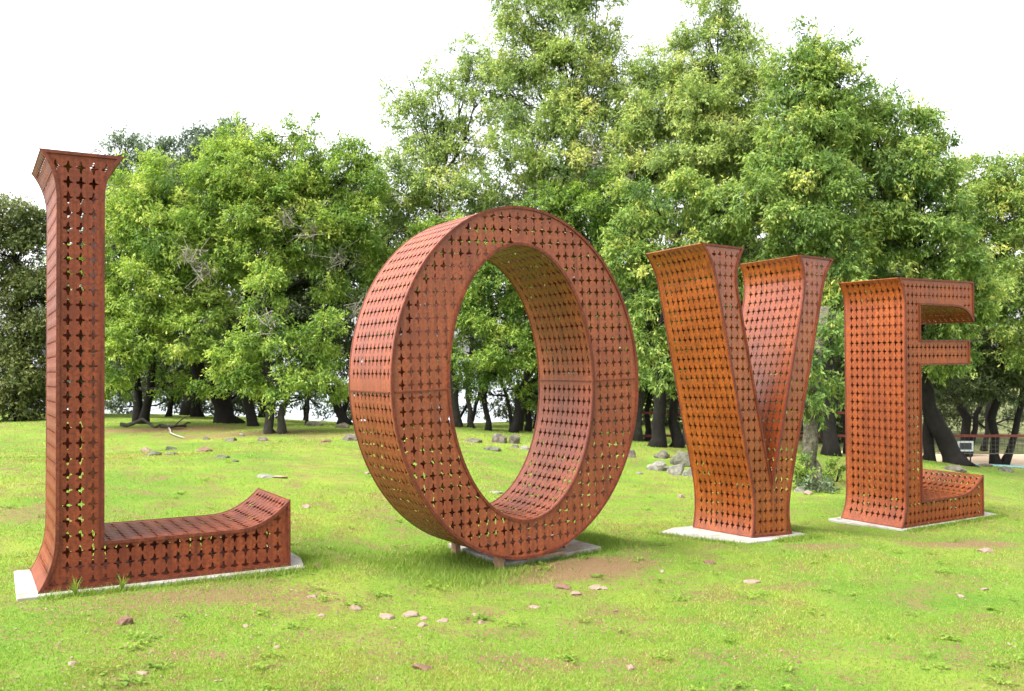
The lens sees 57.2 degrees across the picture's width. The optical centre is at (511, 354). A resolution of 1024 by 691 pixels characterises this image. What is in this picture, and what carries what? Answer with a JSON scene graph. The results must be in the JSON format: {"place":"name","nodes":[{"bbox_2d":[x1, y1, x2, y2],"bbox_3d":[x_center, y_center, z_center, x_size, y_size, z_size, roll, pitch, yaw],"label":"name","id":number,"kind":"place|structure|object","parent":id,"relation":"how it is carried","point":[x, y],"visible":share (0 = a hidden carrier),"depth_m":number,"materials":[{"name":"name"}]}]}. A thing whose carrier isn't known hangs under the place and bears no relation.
{"place":"outdoors","nodes":[
{"label":"outdoors","id":0,"kind":"place"},
{"bbox_2d":[0,358,642,422],"bbox_3d":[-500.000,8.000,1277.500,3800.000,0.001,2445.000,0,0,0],"label":"water","id":1,"kind":"structure","parent":0,"point":[296,414],"depth_m":137.61,"materials":[{"name":"grey liquid"}]},
{"bbox_2d":[0,355,1023,690],"bbox_3d":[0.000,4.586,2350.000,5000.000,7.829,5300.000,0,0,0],"label":"ground","id":2,"kind":"structure","parent":0,"point":[324,471],"depth_m":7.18,"materials":[{"name":"green plant"}]},
{"bbox_2d":[0,192,72,421],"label":"oak tree","id":3,"kind":"object","parent":2,"relation":"on","point":[22,382],"visible":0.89,"depth_m":24.54,"materials":[{"name":"green plant"}]},
{"bbox_2d":[68,661,78,664],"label":"stone","id":4,"kind":"object","parent":2,"relation":"on","point":[71,662],"visible":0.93,"depth_m":5.02,"materials":[{"name":"beige stone"}]},
{"bbox_2d":[67,574,82,594],"bbox_3d":[-3.002,1.580,6.431,0.121,0.146,0.168,0,0,-31],"label":"grass tuft","id":5,"kind":"object","parent":2,"relation":"on","point":[74,589],"visible":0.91,"depth_m":6.43,"materials":[{"name":"green plant"}]},
{"bbox_2d":[39,123,171,413],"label":"oak tree","id":6,"kind":"object","parent":2,"relation":"on","point":[131,141],"visible":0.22,"depth_m":27.71,"materials":[{"name":"green plant"}]},
{"bbox_2d":[115,574,128,588],"bbox_3d":[-2.745,1.583,6.612,0.156,0.142,0.120,0,0,40],"label":"grass tuft","id":7,"kind":"object","parent":2,"relation":"on","point":[122,584],"visible":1,"depth_m":6.60,"materials":[{"name":"green plant"}]},
{"bbox_2d":[117,615,133,625],"bbox_3d":[-2.374,1.645,5.777,0.100,0.092,0.068,0,0,-31],"label":"stone","id":8,"kind":"object","parent":2,"relation":"on","point":[124,620],"visible":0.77,"depth_m":5.75,"materials":[{"name":"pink stone"}]},
{"bbox_2d":[43,146,227,423],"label":"bay tree","id":9,"kind":"object","parent":2,"relation":"on","point":[145,200],"visible":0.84,"depth_m":20.77,"materials":[{"name":"green plant"}]},
{"bbox_2d":[120,418,160,427],"bbox_3d":[-8.441,1.557,21.501,1.047,0.243,0.246,0,0,12],"label":"fallen branch","id":10,"kind":"object","parent":2,"relation":"on","point":[122,424],"visible":1,"depth_m":21.48,"materials":[{"name":"wood"}]},
{"bbox_2d":[136,671,146,674],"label":"stone","id":11,"kind":"object","parent":2,"relation":"on","point":[142,672],"visible":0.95,"depth_m":4.89,"materials":[{"name":"beige stone"}]},
{"bbox_2d":[141,447,152,451],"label":"stone","id":12,"kind":"object","parent":2,"relation":"on","point":[144,449],"visible":0.45,"depth_m":16.53,"materials":[{"name":"stone"}]},
{"bbox_2d":[146,451,161,455],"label":"stone","id":13,"kind":"object","parent":2,"relation":"on","point":[155,452],"visible":0.53,"depth_m":14.27,"materials":[{"name":"grey stone"}]},
{"bbox_2d":[14,546,303,601],"bbox_3d":[-2.685,1.715,7.261,2.062,0.171,1.063,0,0,-30],"label":"concrete pad","id":14,"kind":"object","parent":2,"relation":"on","point":[25,587],"visible":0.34,"depth_m":6.81,"materials":[{"name":"grey concrete"}]},
{"bbox_2d":[30,148,290,593],"bbox_3d":[-2.717,0.116,7.277,1.759,3.057,0.913,0,-1,-30],"label":"steel letter","id":15,"kind":"object","parent":14,"relation":"on","point":[64,178],"visible":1,"depth_m":6.67,"materials":[{"name":"brown metal"}]},
{"bbox_2d":[165,446,176,449],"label":"stone","id":16,"kind":"object","parent":2,"relation":"on","point":[169,448],"visible":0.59,"depth_m":16.79,"materials":[{"name":"grey stone"}]},
{"bbox_2d":[158,415,190,427],"bbox_3d":[-7.591,1.495,21.253,0.721,0.324,0.872,0,0,-25],"label":"fallen branch","id":17,"kind":"object","parent":2,"relation":"on","point":[170,426],"visible":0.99,"depth_m":21.09,"materials":[{"name":"wood"}]},
{"bbox_2d":[167,423,184,437],"bbox_3d":[-7.356,1.641,20.356,0.162,0.126,2.765,0,0,-26],"label":"fallen branch","id":18,"kind":"object","parent":2,"relation":"on","point":[173,433],"visible":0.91,"depth_m":19.89,"materials":[{"name":"grey wood"}]},
{"bbox_2d":[105,113,273,414],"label":"oak tree","id":19,"kind":"object","parent":2,"relation":"on","point":[188,149],"visible":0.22,"depth_m":27.66,"materials":[{"name":"green plant"}]},
{"bbox_2d":[68,381,336,420],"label":"oak tree","id":20,"kind":"object","parent":2,"relation":"on","point":[315,403],"visible":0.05,"depth_m":32.91,"materials":[{"name":"green plant"}]},
{"bbox_2d":[196,447,212,451],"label":"stone","id":21,"kind":"object","parent":2,"relation":"on","point":[203,449],"visible":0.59,"depth_m":15.78,"materials":[{"name":"stone"}]},
{"bbox_2d":[67,184,372,418],"bbox_3d":[-9.041,-1.890,29.986,10.262,8.703,3.936,0,0,0],"label":"oak tree","id":22,"kind":"object","parent":2,"relation":"on","point":[259,413],"visible":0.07,"depth_m":29.82,"materials":[{"name":"green plant"}]},
{"bbox_2d":[215,455,229,457],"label":"stone","id":23,"kind":"object","parent":2,"relation":"on","point":[221,456],"visible":0.66,"depth_m":13.78,"materials":[{"name":"grey stone"}]},
{"bbox_2d":[105,247,354,416],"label":"oak tree","id":24,"kind":"object","parent":2,"relation":"on","point":[302,308],"visible":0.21,"depth_m":24.66,"materials":[{"name":"green plant"}]},
{"bbox_2d":[225,438,236,440],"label":"stone","id":25,"kind":"object","parent":2,"relation":"on","point":[231,439],"visible":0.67,"depth_m":18.20,"materials":[{"name":"grey stone"}]},
{"bbox_2d":[159,107,325,423],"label":"bay tree","id":26,"kind":"object","parent":2,"relation":"on","point":[228,187],"visible":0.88,"depth_m":21.09,"materials":[{"name":"green plant"}]},
{"bbox_2d":[257,437,267,440],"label":"stone","id":27,"kind":"object","parent":2,"relation":"on","point":[262,439],"visible":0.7,"depth_m":18.12,"materials":[{"name":"grey stone"}]},
{"bbox_2d":[255,474,272,477],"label":"stone","id":28,"kind":"object","parent":2,"relation":"on","point":[264,476],"visible":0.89,"depth_m":12.07,"materials":[{"name":"grey stone"}]},
{"bbox_2d":[185,254,350,433],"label":"bay tree","id":29,"kind":"object","parent":2,"relation":"on","point":[242,362],"visible":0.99,"depth_m":19.43,"materials":[{"name":"green plant"}]},
{"bbox_2d":[273,475,286,477],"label":"stone","id":30,"kind":"object","parent":2,"relation":"on","point":[276,476],"visible":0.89,"depth_m":12.11,"materials":[{"name":"stone"}]},
{"bbox_2d":[242,109,355,425],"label":"bay tree","id":31,"kind":"object","parent":2,"relation":"on","point":[296,169],"visible":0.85,"depth_m":21.51,"materials":[{"name":"green plant"}]},
{"bbox_2d":[306,421,322,425],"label":"boulder","id":32,"kind":"object","parent":2,"relation":"on","point":[311,423],"visible":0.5,"depth_m":21.77,"materials":[{"name":"stone"}]},
{"bbox_2d":[300,350,348,425],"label":"young tree","id":33,"kind":"object","parent":2,"relation":"on","point":[332,371],"visible":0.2,"depth_m":21.98,"materials":[{"name":"green plant"}]},
{"bbox_2d":[335,423,348,427],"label":"stone","id":34,"kind":"object","parent":2,"relation":"on","point":[343,425],"visible":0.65,"depth_m":21.27,"materials":[{"name":"grey stone"}]},
{"bbox_2d":[342,434,356,440],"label":"boulder","id":35,"kind":"object","parent":2,"relation":"on","point":[349,437],"visible":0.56,"depth_m":17.78,"materials":[{"name":"stone"}]},
{"bbox_2d":[350,604,361,609],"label":"stone","id":36,"kind":"object","parent":2,"relation":"on","point":[356,607],"visible":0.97,"depth_m":6.36,"materials":[{"name":"beige stone"}]},
{"bbox_2d":[306,129,406,424],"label":"bay tree","id":37,"kind":"object","parent":2,"relation":"on","point":[350,213],"visible":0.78,"depth_m":21.80,"materials":[{"name":"green plant"}]},
{"bbox_2d":[379,613,394,619],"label":"stone","id":38,"kind":"object","parent":2,"relation":"on","point":[387,616],"visible":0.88,"depth_m":6.23,"materials":[{"name":"beige stone"}]},
{"bbox_2d":[291,172,487,422],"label":"tree","id":39,"kind":"object","parent":2,"relation":"on","point":[348,336],"visible":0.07,"depth_m":29.67,"materials":[{"name":"green plant"}]},
{"bbox_2d":[402,610,418,616],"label":"stone","id":40,"kind":"object","parent":2,"relation":"on","point":[410,613],"visible":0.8,"depth_m":6.31,"materials":[{"name":"beige stone"}]},
{"bbox_2d":[411,663,432,670],"bbox_3d":[-0.497,1.739,5.209,0.124,0.057,0.090,0,0,0],"label":"stone","id":41,"kind":"object","parent":2,"relation":"on","point":[418,666],"visible":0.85,"depth_m":5.19,"materials":[{"name":"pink stone"}]},
{"bbox_2d":[417,622,426,626],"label":"stone","id":42,"kind":"object","parent":2,"relation":"on","point":[423,624],"visible":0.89,"depth_m":6.09,"materials":[{"name":"beige stone"}]},
{"bbox_2d":[359,31,519,427],"bbox_3d":[-1.798,-3.139,23.642,4.106,10.350,2.667,0,0,0],"label":"bay tree","id":43,"kind":"object","parent":2,"relation":"on","point":[418,195],"visible":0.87,"depth_m":23.66,"materials":[{"name":"green plant"}]},
{"bbox_2d":[436,618,447,622],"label":"stone","id":44,"kind":"object","parent":2,"relation":"on","point":[442,620],"visible":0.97,"depth_m":6.22,"materials":[{"name":"beige stone"}]},
{"bbox_2d":[451,542,460,553],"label":"support block","id":45,"kind":"structure","parent":2,"relation":"on","point":[455,548],"depth_m":8.72,"materials":[{"name":"brown wood"}]},
{"bbox_2d":[356,267,576,428],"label":"oak tree","id":46,"kind":"object","parent":2,"relation":"on","point":[465,408],"visible":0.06,"depth_m":27.00,"materials":[{"name":"green plant"}]},
{"bbox_2d":[465,438,482,442],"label":"stone","id":47,"kind":"object","parent":2,"relation":"on","point":[473,440],"visible":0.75,"depth_m":18.97,"materials":[{"name":"grey stone"}]},
{"bbox_2d":[378,207,581,432],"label":"bay tree","id":48,"kind":"object","parent":2,"relation":"on","point":[474,311],"visible":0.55,"depth_m":21.66,"materials":[{"name":"green plant"}]},
{"bbox_2d":[484,446,501,450],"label":"stone","id":49,"kind":"object","parent":2,"relation":"on","point":[491,448],"visible":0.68,"depth_m":17.86,"materials":[{"name":"grey stone"}]},
{"bbox_2d":[494,557,503,568],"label":"support block","id":50,"kind":"structure","parent":2,"relation":"on","point":[498,562],"depth_m":8.08,"materials":[{"name":"brown wood"}]},
{"bbox_2d":[492,433,506,442],"bbox_3d":[-0.263,1.765,19.229,0.323,0.337,0.245,0,0,6],"label":"boulder","id":51,"kind":"object","parent":2,"relation":"on","point":[498,438],"visible":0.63,"depth_m":19.14,"materials":[{"name":"stone"}]},
{"bbox_2d":[0,440,1023,690],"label":"weeds","id":52,"kind":"object","parent":2,"relation":"on","point":[566,656],"visible":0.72,"depth_m":6.02,"materials":[{"name":"green plant"}]},
{"bbox_2d":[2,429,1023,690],"bbox_3d":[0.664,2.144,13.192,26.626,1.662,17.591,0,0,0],"label":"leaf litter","id":53,"kind":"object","parent":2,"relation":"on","point":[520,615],"visible":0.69,"depth_m":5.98,"materials":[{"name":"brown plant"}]},
{"bbox_2d":[509,434,519,443],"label":"boulder","id":54,"kind":"object","parent":2,"relation":"on","point":[514,438],"visible":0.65,"depth_m":19.19,"materials":[{"name":"stone"}]},
{"bbox_2d":[15,426,1014,690],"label":"gravel","id":55,"kind":"structure","parent":2,"relation":"on","point":[473,646],"depth_m":5.90,"materials":[{"name":"pink stone"}]},
{"bbox_2d":[28,501,1009,601],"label":"tall grass","id":56,"kind":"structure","parent":2,"relation":"on","point":[482,571],"depth_m":8.02,"materials":[{"name":"green plant"}]},
{"bbox_2d":[448,534,600,566],"bbox_3d":[0.107,1.865,8.878,1.044,0.188,1.082,0,0,-31],"label":"concrete pad","id":57,"kind":"object","parent":2,"relation":"on","point":[574,544],"visible":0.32,"depth_m":8.60,"materials":[{"name":"grey concrete"}]},
{"bbox_2d":[349,206,638,559],"bbox_3d":[-0.128,0.244,8.531,2.520,3.056,0.913,-2,0,-31],"label":"steel letter","id":58,"kind":"object","parent":57,"relation":"on","point":[579,392],"visible":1,"depth_m":8.32,"materials":[{"name":"brown metal"}]},
{"bbox_2d":[526,550,564,559],"bbox_3d":[0.290,1.779,8.359,0.400,0.022,0.050,-2,0,-31],"label":"timber plank","id":59,"kind":"object","parent":57,"relation":"on","point":[555,553],"visible":0.57,"depth_m":8.38,"materials":[{"name":"brown wood"}]},
{"bbox_2d":[520,446,529,449],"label":"stone","id":60,"kind":"object","parent":2,"relation":"on","point":[525,447],"visible":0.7,"depth_m":18.51,"materials":[{"name":"grey stone"}]},
{"bbox_2d":[426,145,644,423],"bbox_3d":[0.739,-2.046,30.102,7.584,9.768,3.679,0,0,0],"label":"oak tree","id":61,"kind":"object","parent":2,"relation":"on","point":[518,196],"visible":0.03,"depth_m":29.68,"materials":[{"name":"green plant"}]},
{"bbox_2d":[553,583,570,588],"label":"stone","id":62,"kind":"object","parent":2,"relation":"on","point":[561,586],"visible":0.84,"depth_m":7.40,"materials":[{"name":"stone"}]},
{"bbox_2d":[471,0,653,430],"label":"tree","id":63,"kind":"object","parent":2,"relation":"on","point":[575,116],"visible":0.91,"depth_m":23.07,"materials":[{"name":"green plant"}]},
{"bbox_2d":[571,591,581,594],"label":"stone","id":64,"kind":"object","parent":2,"relation":"on","point":[575,593],"visible":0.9,"depth_m":7.20,"materials":[{"name":"beige stone"}]},
{"bbox_2d":[513,164,653,434],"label":"bay tree","id":65,"kind":"object","parent":2,"relation":"on","point":[591,201],"visible":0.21,"depth_m":22.03,"materials":[{"name":"green plant"}]},
{"bbox_2d":[588,585,607,589],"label":"stone","id":66,"kind":"object","parent":2,"relation":"on","point":[597,587],"visible":0.97,"depth_m":7.43,"materials":[{"name":"beige stone"}]},
{"bbox_2d":[626,664,635,669],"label":"stone","id":67,"kind":"object","parent":2,"relation":"on","point":[630,667],"visible":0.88,"depth_m":5.41,"materials":[{"name":"beige stone"}]},
{"bbox_2d":[628,449,635,456],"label":"stone","id":68,"kind":"object","parent":2,"relation":"on","point":[632,453],"visible":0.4,"depth_m":18.71,"materials":[{"name":"grey stone"}]},
{"bbox_2d":[646,461,667,470],"bbox_3d":[2.692,2.090,17.251,0.456,0.299,0.348,0,0,25],"label":"boulder","id":69,"kind":"object","parent":2,"relation":"on","point":[659,465],"visible":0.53,"depth_m":17.12,"materials":[{"name":"stone"}]},
{"bbox_2d":[590,33,729,441],"bbox_3d":[3.444,-2.745,22.332,3.257,9.978,2.867,0,0,0],"label":"bay tree","id":70,"kind":"object","parent":2,"relation":"on","point":[635,124],"visible":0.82,"depth_m":22.22,"materials":[{"name":"green plant"}]},
{"bbox_2d":[653,450,669,457],"bbox_3d":[3.010,2.048,18.889,0.324,0.280,0.377,0,0,14],"label":"boulder","id":71,"kind":"object","parent":2,"relation":"on","point":[663,452],"visible":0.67,"depth_m":18.79,"materials":[{"name":"stone"}]},
{"bbox_2d":[657,455,666,458],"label":"stone","id":72,"kind":"object","parent":2,"relation":"on","point":[661,456],"visible":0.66,"depth_m":18.70,"materials":[{"name":"grey stone"}]},
{"bbox_2d":[667,463,684,474],"bbox_3d":[2.943,2.138,16.869,0.298,0.401,0.293,0,0,-14],"label":"boulder","id":73,"kind":"object","parent":2,"relation":"on","point":[678,469],"visible":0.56,"depth_m":16.76,"materials":[{"name":"stone"}]},
{"bbox_2d":[670,451,690,466],"bbox_3d":[3.283,2.085,17.968,0.438,0.505,0.469,0,0,-22],"label":"boulder","id":74,"kind":"object","parent":2,"relation":"on","point":[680,457],"visible":0.34,"depth_m":17.82,"materials":[{"name":"stone"}]},
{"bbox_2d":[682,468,691,476],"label":"stone","id":75,"kind":"object","parent":2,"relation":"on","point":[686,472],"visible":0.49,"depth_m":16.66,"materials":[{"name":"grey stone"}]},
{"bbox_2d":[597,162,788,447],"bbox_3d":[3.773,-0.863,19.908,4.257,6.192,2.416,0,0,0],"label":"bay tree","id":76,"kind":"object","parent":2,"relation":"on","point":[636,244],"visible":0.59,"depth_m":19.42,"materials":[{"name":"green plant"}]},
{"bbox_2d":[592,117,803,434],"bbox_3d":[6.043,-2.326,29.921,7.617,11.087,3.774,0,0,0],"label":"oak tree","id":77,"kind":"object","parent":2,"relation":"on","point":[668,399],"visible":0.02,"depth_m":29.60,"materials":[{"name":"green plant"}]},
{"bbox_2d":[703,559,715,563],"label":"stone","id":78,"kind":"object","parent":2,"relation":"on","point":[710,561],"visible":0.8,"depth_m":8.46,"materials":[{"name":"brown stone"}]},
{"bbox_2d":[650,0,794,444],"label":"bay tree","id":79,"kind":"object","parent":2,"relation":"on","point":[725,86],"visible":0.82,"depth_m":21.78,"materials":[{"name":"green plant"}]},
{"bbox_2d":[612,211,844,445],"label":"oak tree","id":80,"kind":"object","parent":2,"relation":"on","point":[648,396],"visible":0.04,"depth_m":24.79,"materials":[{"name":"green plant"}]},
{"bbox_2d":[659,526,804,543],"bbox_3d":[2.397,2.010,10.245,1.392,0.199,1.204,0,0,-29],"label":"concrete pad","id":81,"kind":"object","parent":2,"relation":"on","point":[691,530],"visible":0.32,"depth_m":10.07,"materials":[{"name":"grey concrete"}]},
{"bbox_2d":[645,242,833,537],"bbox_3d":[2.554,0.420,10.471,2.017,3.057,0.913,2,-3,-31],"label":"steel letter","id":82,"kind":"object","parent":81,"relation":"on","point":[729,425],"visible":1,"depth_m":10.27,"materials":[{"name":"brown metal"}]},
{"bbox_2d":[743,579,759,583],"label":"stone","id":83,"kind":"object","parent":2,"relation":"on","point":[750,581],"visible":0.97,"depth_m":7.78,"materials":[{"name":"beige stone"}]},
{"bbox_2d":[692,289,867,489],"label":"bay tree","id":84,"kind":"object","parent":2,"relation":"on","point":[817,393],"visible":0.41,"depth_m":15.43,"materials":[{"name":"green plant"}]},
{"bbox_2d":[794,486,804,492],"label":"stone","id":85,"kind":"object","parent":2,"relation":"on","point":[799,489],"visible":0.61,"depth_m":14.90,"materials":[{"name":"grey stone"}]},
{"bbox_2d":[785,451,819,488],"bbox_3d":[4.624,1.921,15.192,0.759,0.748,0.651,0,0,0],"label":"shrub","id":86,"kind":"object","parent":2,"relation":"on","point":[799,468],"visible":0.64,"depth_m":15.16,"materials":[{"name":"green plant"}]},
{"bbox_2d":[722,15,889,456],"bbox_3d":[6.101,-2.464,19.410,3.818,9.490,2.739,0,0,0],"label":"bay tree","id":87,"kind":"object","parent":2,"relation":"on","point":[818,102],"visible":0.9,"depth_m":19.18,"materials":[{"name":"green plant"}]},
{"bbox_2d":[803,491,812,494],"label":"stone","id":88,"kind":"object","parent":2,"relation":"on","point":[808,492],"visible":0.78,"depth_m":14.68,"materials":[{"name":"stone"}]},
{"bbox_2d":[794,471,842,493],"bbox_3d":[4.872,2.063,14.892,0.786,0.465,0.508,0,0,0],"label":"shrub","id":89,"kind":"object","parent":2,"relation":"on","point":[829,487],"visible":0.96,"depth_m":14.88,"materials":[{"name":"green plant"}]},
{"bbox_2d":[643,412,1023,453],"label":"rail fence","id":90,"kind":"object","parent":2,"relation":"on","point":[960,435],"visible":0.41,"depth_m":23.49,"materials":[{"name":"red paint"}]},
{"bbox_2d":[821,453,845,481],"bbox_3d":[5.450,1.959,16.003,0.603,0.579,0.526,0,0,42],"label":"shrub","id":91,"kind":"object","parent":2,"relation":"on","point":[830,464],"visible":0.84,"depth_m":15.99,"materials":[{"name":"green plant"}]},
{"bbox_2d":[822,247,966,454],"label":"oak tree","id":92,"kind":"object","parent":2,"relation":"on","point":[840,370],"visible":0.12,"depth_m":24.51,"materials":[{"name":"green plant"}]},
{"bbox_2d":[778,141,1023,443],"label":"oak tree","id":93,"kind":"object","parent":2,"relation":"on","point":[949,411],"visible":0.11,"depth_m":29.97,"materials":[{"name":"green plant"}]},
{"bbox_2d":[828,506,995,530],"bbox_3d":[5.271,2.182,12.305,2.213,0.161,1.032,0,0,-32],"label":"concrete pad","id":94,"kind":"object","parent":2,"relation":"on","point":[848,521],"visible":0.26,"depth_m":11.83,"materials":[{"name":"grey concrete"}]},
{"bbox_2d":[838,277,983,528],"bbox_3d":[5.204,0.583,12.243,1.675,3.056,0.913,0,0,-31],"label":"steel letter","id":95,"kind":"object","parent":94,"relation":"on","point":[883,424],"visible":1,"depth_m":11.90,"materials":[{"name":"orange rusted steel"}]},
{"bbox_2d":[826,74,1018,467],"bbox_3d":[8.888,-1.684,20.317,4.426,8.925,2.731,0,0,-24],"label":"bay tree","id":96,"kind":"object","parent":2,"relation":"on","point":[905,226],"visible":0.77,"depth_m":19.92,"materials":[{"name":"green plant"}]},
{"bbox_2d":[841,451,1023,468],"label":"court border","id":97,"kind":"object","parent":2,"relation":"on","point":[1017,459],"visible":0.18,"depth_m":27.52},
{"bbox_2d":[942,465,966,471],"bbox_3d":[8.971,2.345,19.097,0.515,0.201,0.425,0,0,-7],"label":"boulder","id":98,"kind":"object","parent":2,"relation":"on","point":[956,468],"visible":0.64,"depth_m":18.97,"materials":[{"name":"stone"}]},
{"bbox_2d":[957,441,972,460],"bbox_3d":[12.159,2.646,25.212,0.425,0.669,0.066,0,0,0],"label":"sign board","id":99,"kind":"object","parent":2,"relation":"on","point":[966,445],"visible":0.61,"depth_m":25.20,"materials":[{"name":"white paint"}]},
{"bbox_2d":[933,142,1023,464],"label":"bay tree","id":100,"kind":"object","parent":2,"relation":"on","point":[1001,196],"visible":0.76,"depth_m":24.63,"materials":[{"name":"green plant"}]},
{"bbox_2d":[935,301,1023,456],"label":"oak tree","id":101,"kind":"object","parent":2,"relation":"on","point":[988,371],"visible":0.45,"depth_m":25.76,"materials":[{"name":"green plant"}]},
{"bbox_2d":[977,463,992,466],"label":"stone","id":102,"kind":"object","parent":2,"relation":"on","point":[986,465],"visible":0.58,"depth_m":22.76,"materials":[{"name":"grey stone"}]},
{"bbox_2d":[978,548,993,552],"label":"stone","id":103,"kind":"object","parent":2,"relation":"on","point":[986,550],"visible":0.72,"depth_m":9.57,"materials":[{"name":"brown stone"}]},
{"bbox_2d":[998,466,1013,472],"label":"stone","id":104,"kind":"object","parent":2,"relation":"on","point":[1006,469],"visible":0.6,"depth_m":20.88,"materials":[{"name":"grey stone"}]},
{"bbox_2d":[0,0,1023,354],"label":"sky","id":105,"kind":"structure","parent":0,"point":[72,71],"materials":[{"name":"white"}]},
{"bbox_2d":[974,463,1023,467],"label":"court surface","id":106,"kind":"object","parent":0,"point":[1021,466],"visible":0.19,"depth_m":25.38,"materials":[{"name":"teal paint"}]}
]}

